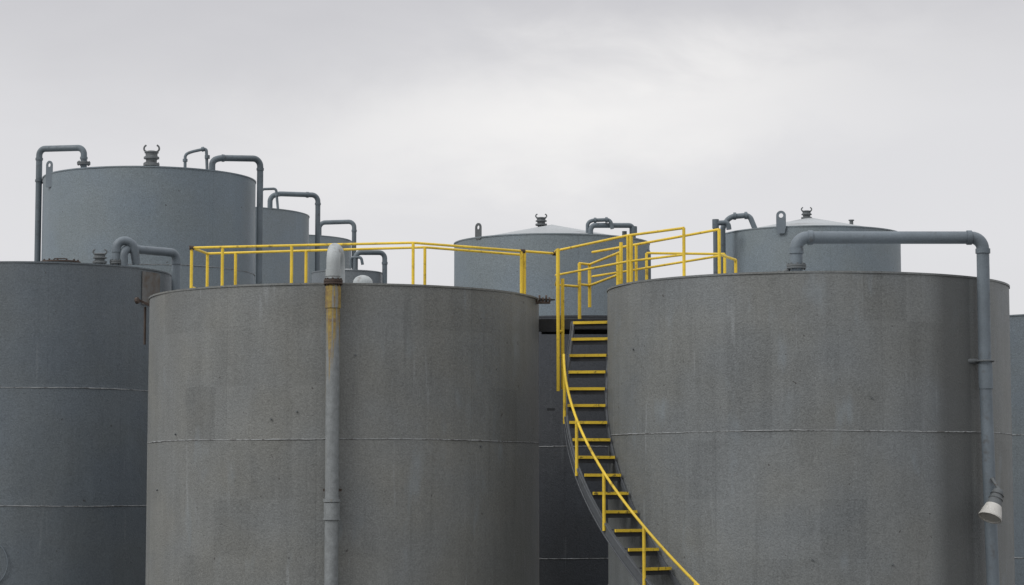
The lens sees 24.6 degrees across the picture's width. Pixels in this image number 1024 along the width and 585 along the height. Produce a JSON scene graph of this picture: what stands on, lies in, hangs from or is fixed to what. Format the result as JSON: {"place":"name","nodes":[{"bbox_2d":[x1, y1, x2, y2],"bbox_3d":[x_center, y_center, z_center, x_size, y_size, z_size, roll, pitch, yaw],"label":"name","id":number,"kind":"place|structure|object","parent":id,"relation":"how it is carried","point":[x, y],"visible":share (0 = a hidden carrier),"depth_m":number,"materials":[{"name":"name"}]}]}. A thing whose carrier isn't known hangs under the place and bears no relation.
{"place":"outdoors","nodes":[
{"label":"outdoors","id":0,"kind":"place"},
{"bbox_2d":[0,0,1023,314],"label":"sky","id":1,"kind":"structure","parent":0,"point":[429,121],"materials":[{"name":"grey"}]},
{"label":"ground","id":2,"kind":"structure","parent":0,"visible":0},
{"bbox_2d":[0,249,171,584],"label":"storage tank","id":3,"kind":"object","parent":2,"relation":"on","point":[74,357],"visible":0.85,"depth_m":55.10,"materials":[{"name":"metal"}]},
{"bbox_2d":[110,236,140,264],"bbox_3d":[-9.269,-0.963,56.377,0.753,0.754,0.317,2,-5,-22],"label":"vent pipe","id":4,"kind":"object","parent":3,"relation":"on","point":[120,242],"visible":1,"depth_m":56.28,"materials":[{"name":"grey metal"}]},
{"bbox_2d":[120,245,180,289],"bbox_3d":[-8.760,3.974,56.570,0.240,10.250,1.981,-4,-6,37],"label":"vent pipe","id":5,"kind":"object","parent":3,"relation":"attached to","point":[173,254],"visible":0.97,"depth_m":57.26,"materials":[{"name":"grey metal"}]},
{"bbox_2d":[41,144,255,288],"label":"storage tank","id":6,"kind":"object","parent":2,"relation":"on","point":[87,211],"visible":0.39,"depth_m":68.70,"materials":[{"name":"metal"}]},
{"bbox_2d":[34,145,90,260],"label":"vent pipe","id":7,"kind":"object","parent":6,"relation":"attached to","point":[83,162],"visible":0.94,"depth_m":70.87,"materials":[{"name":"grey metal"}]},
{"bbox_2d":[183,147,209,168],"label":"vent pipe","id":8,"kind":"object","parent":6,"relation":"on","point":[202,149],"visible":1,"depth_m":69.17,"materials":[{"name":"grey metal"}]},
{"bbox_2d":[209,154,263,283],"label":"vent pipe","id":9,"kind":"object","parent":6,"relation":"attached to","point":[260,170],"visible":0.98,"depth_m":70.33,"materials":[{"name":"grey metal"}]},
{"bbox_2d":[255,207,309,283],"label":"storage tank","id":10,"kind":"object","parent":2,"relation":"on","point":[282,226],"visible":0.08,"depth_m":90.38,"materials":[{"name":"metal"}]},
{"bbox_2d":[263,187,279,208],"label":"vent pipe","id":11,"kind":"object","parent":10,"relation":"on","point":[277,194],"visible":0.72,"depth_m":90.61,"materials":[{"name":"grey metal"}]},
{"bbox_2d":[267,191,320,270],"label":"vent pipe","id":12,"kind":"object","parent":10,"relation":"attached to","point":[315,196],"visible":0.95,"depth_m":91.79,"materials":[{"name":"grey metal"}]},
{"bbox_2d":[309,235,351,282],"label":"storage tank","id":13,"kind":"object","parent":2,"relation":"on","point":[330,239],"visible":0.06,"depth_m":113.14,"materials":[{"name":"metal"}]},
{"bbox_2d":[320,220,356,268],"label":"vent pipe","id":14,"kind":"object","parent":13,"relation":"attached to","point":[332,222],"visible":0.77,"depth_m":114.62,"materials":[{"name":"grey metal"}]},
{"bbox_2d":[134,275,550,584],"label":"storage tank","id":15,"kind":"object","parent":2,"relation":"on","point":[439,443],"visible":0.99,"depth_m":46.32,"materials":[{"name":"paint"}]},
{"bbox_2d":[323,243,344,584],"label":"overflow downpipe","id":16,"kind":"object","parent":15,"relation":"attached to","point":[334,280],"visible":1,"depth_m":45.51,"materials":[{"name":"grey metal"}]},
{"bbox_2d":[189,241,555,300],"bbox_3d":[-2.925,-0.409,49.972,7.831,1.124,2.566,0,-5,0],"label":"catwalk guardrail","id":17,"kind":"object","parent":15,"relation":"on","point":[521,254],"visible":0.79,"depth_m":49.83,"materials":[{"name":"yellow metal"}]},
{"bbox_2d":[311,269,381,282],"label":"storage tank","id":18,"kind":"object","parent":2,"relation":"on","point":[351,275],"visible":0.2,"depth_m":79.45,"materials":[{"name":"metal"}]},
{"bbox_2d":[349,256,363,267],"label":"vent pipe","id":19,"kind":"object","parent":18,"relation":"attached to","point":[357,257],"visible":1,"depth_m":79.51,"materials":[{"name":"grey metal"}]},
{"bbox_2d":[353,250,387,282],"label":"vent pipe","id":20,"kind":"object","parent":18,"relation":"attached to","point":[374,252],"visible":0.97,"depth_m":79.85,"materials":[{"name":"grey metal"}]},
{"bbox_2d":[454,214,649,315],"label":"storage tank","id":21,"kind":"object","parent":2,"relation":"on","point":[487,271],"visible":0.23,"depth_m":67.66,"materials":[{"name":"metal"}]},
{"bbox_2d":[586,217,613,232],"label":"vent pipe","id":22,"kind":"object","parent":21,"relation":"attached to","point":[605,220],"visible":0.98,"depth_m":68.38,"materials":[{"name":"grey metal"}]},
{"bbox_2d":[588,223,636,237],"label":"vent pipe","id":23,"kind":"object","parent":21,"relation":"attached to","point":[630,226],"visible":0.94,"depth_m":68.63,"materials":[{"name":"grey metal"}]},
{"bbox_2d":[647,248,650,278],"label":"vent pipe","id":24,"kind":"object","parent":21,"relation":"attached to","point":[649,264],"visible":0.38,"depth_m":69.56,"materials":[{"name":"grey metal"}]},
{"bbox_2d":[539,315,607,584],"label":"storage tank","id":25,"kind":"object","parent":2,"relation":"on","point":[573,546],"visible":0.12,"depth_m":56.89,"materials":[{"name":"metal"}]},
{"bbox_2d":[539,248,698,584],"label":"spiral staircase","id":26,"kind":"structure","parent":2,"relation":"on","point":[558,326],"depth_m":46.90,"materials":[{"name":"metal"}]},
{"bbox_2d":[607,271,1014,584],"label":"storage tank","id":27,"kind":"object","parent":2,"relation":"on","point":[797,428],"visible":0.91,"depth_m":44.30,"materials":[{"name":"paint"}]},
{"bbox_2d":[555,227,736,318],"bbox_3d":[3.453,-0.297,49.367,3.366,1.516,5.443,2,-5,-25],"label":"catwalk guardrail","id":28,"kind":"object","parent":27,"relation":"on","point":[629,261],"visible":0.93,"depth_m":48.81,"materials":[{"name":"yellow metal"}]},
{"bbox_2d":[778,230,999,584],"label":"vent pipe","id":29,"kind":"object","parent":27,"relation":"attached to","point":[983,361],"visible":0.9,"depth_m":45.07,"materials":[{"name":"grey metal"}]},
{"bbox_2d":[978,477,1003,523],"bbox_3d":[9.093,3.932,44.441,0.450,0.881,0.697,-4,-6,37],"label":"floodlight","id":30,"kind":"object","parent":29,"relation":"attached to","point":[990,511],"visible":1,"depth_m":44.31,"materials":[{"name":"white metal"}]},
{"bbox_2d":[725,207,900,272],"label":"storage tank","id":31,"kind":"object","parent":2,"relation":"on","point":[763,249],"visible":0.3,"depth_m":72.96,"materials":[{"name":"metal"}]},
{"bbox_2d":[712,219,730,273],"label":"vent pipe","id":32,"kind":"object","parent":31,"relation":"attached to","point":[716,223],"visible":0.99,"depth_m":73.36,"materials":[{"name":"grey metal"}]},
{"bbox_2d":[720,212,756,272],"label":"vent pipe","id":33,"kind":"object","parent":31,"relation":"attached to","point":[744,215],"visible":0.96,"depth_m":73.79,"materials":[{"name":"grey metal"}]},
{"bbox_2d":[1010,314,1023,584],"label":"storage tank","id":34,"kind":"object","parent":2,"relation":"on","point":[1017,357],"visible":0.12,"depth_m":57.63,"materials":[{"name":"metal"}]}
]}

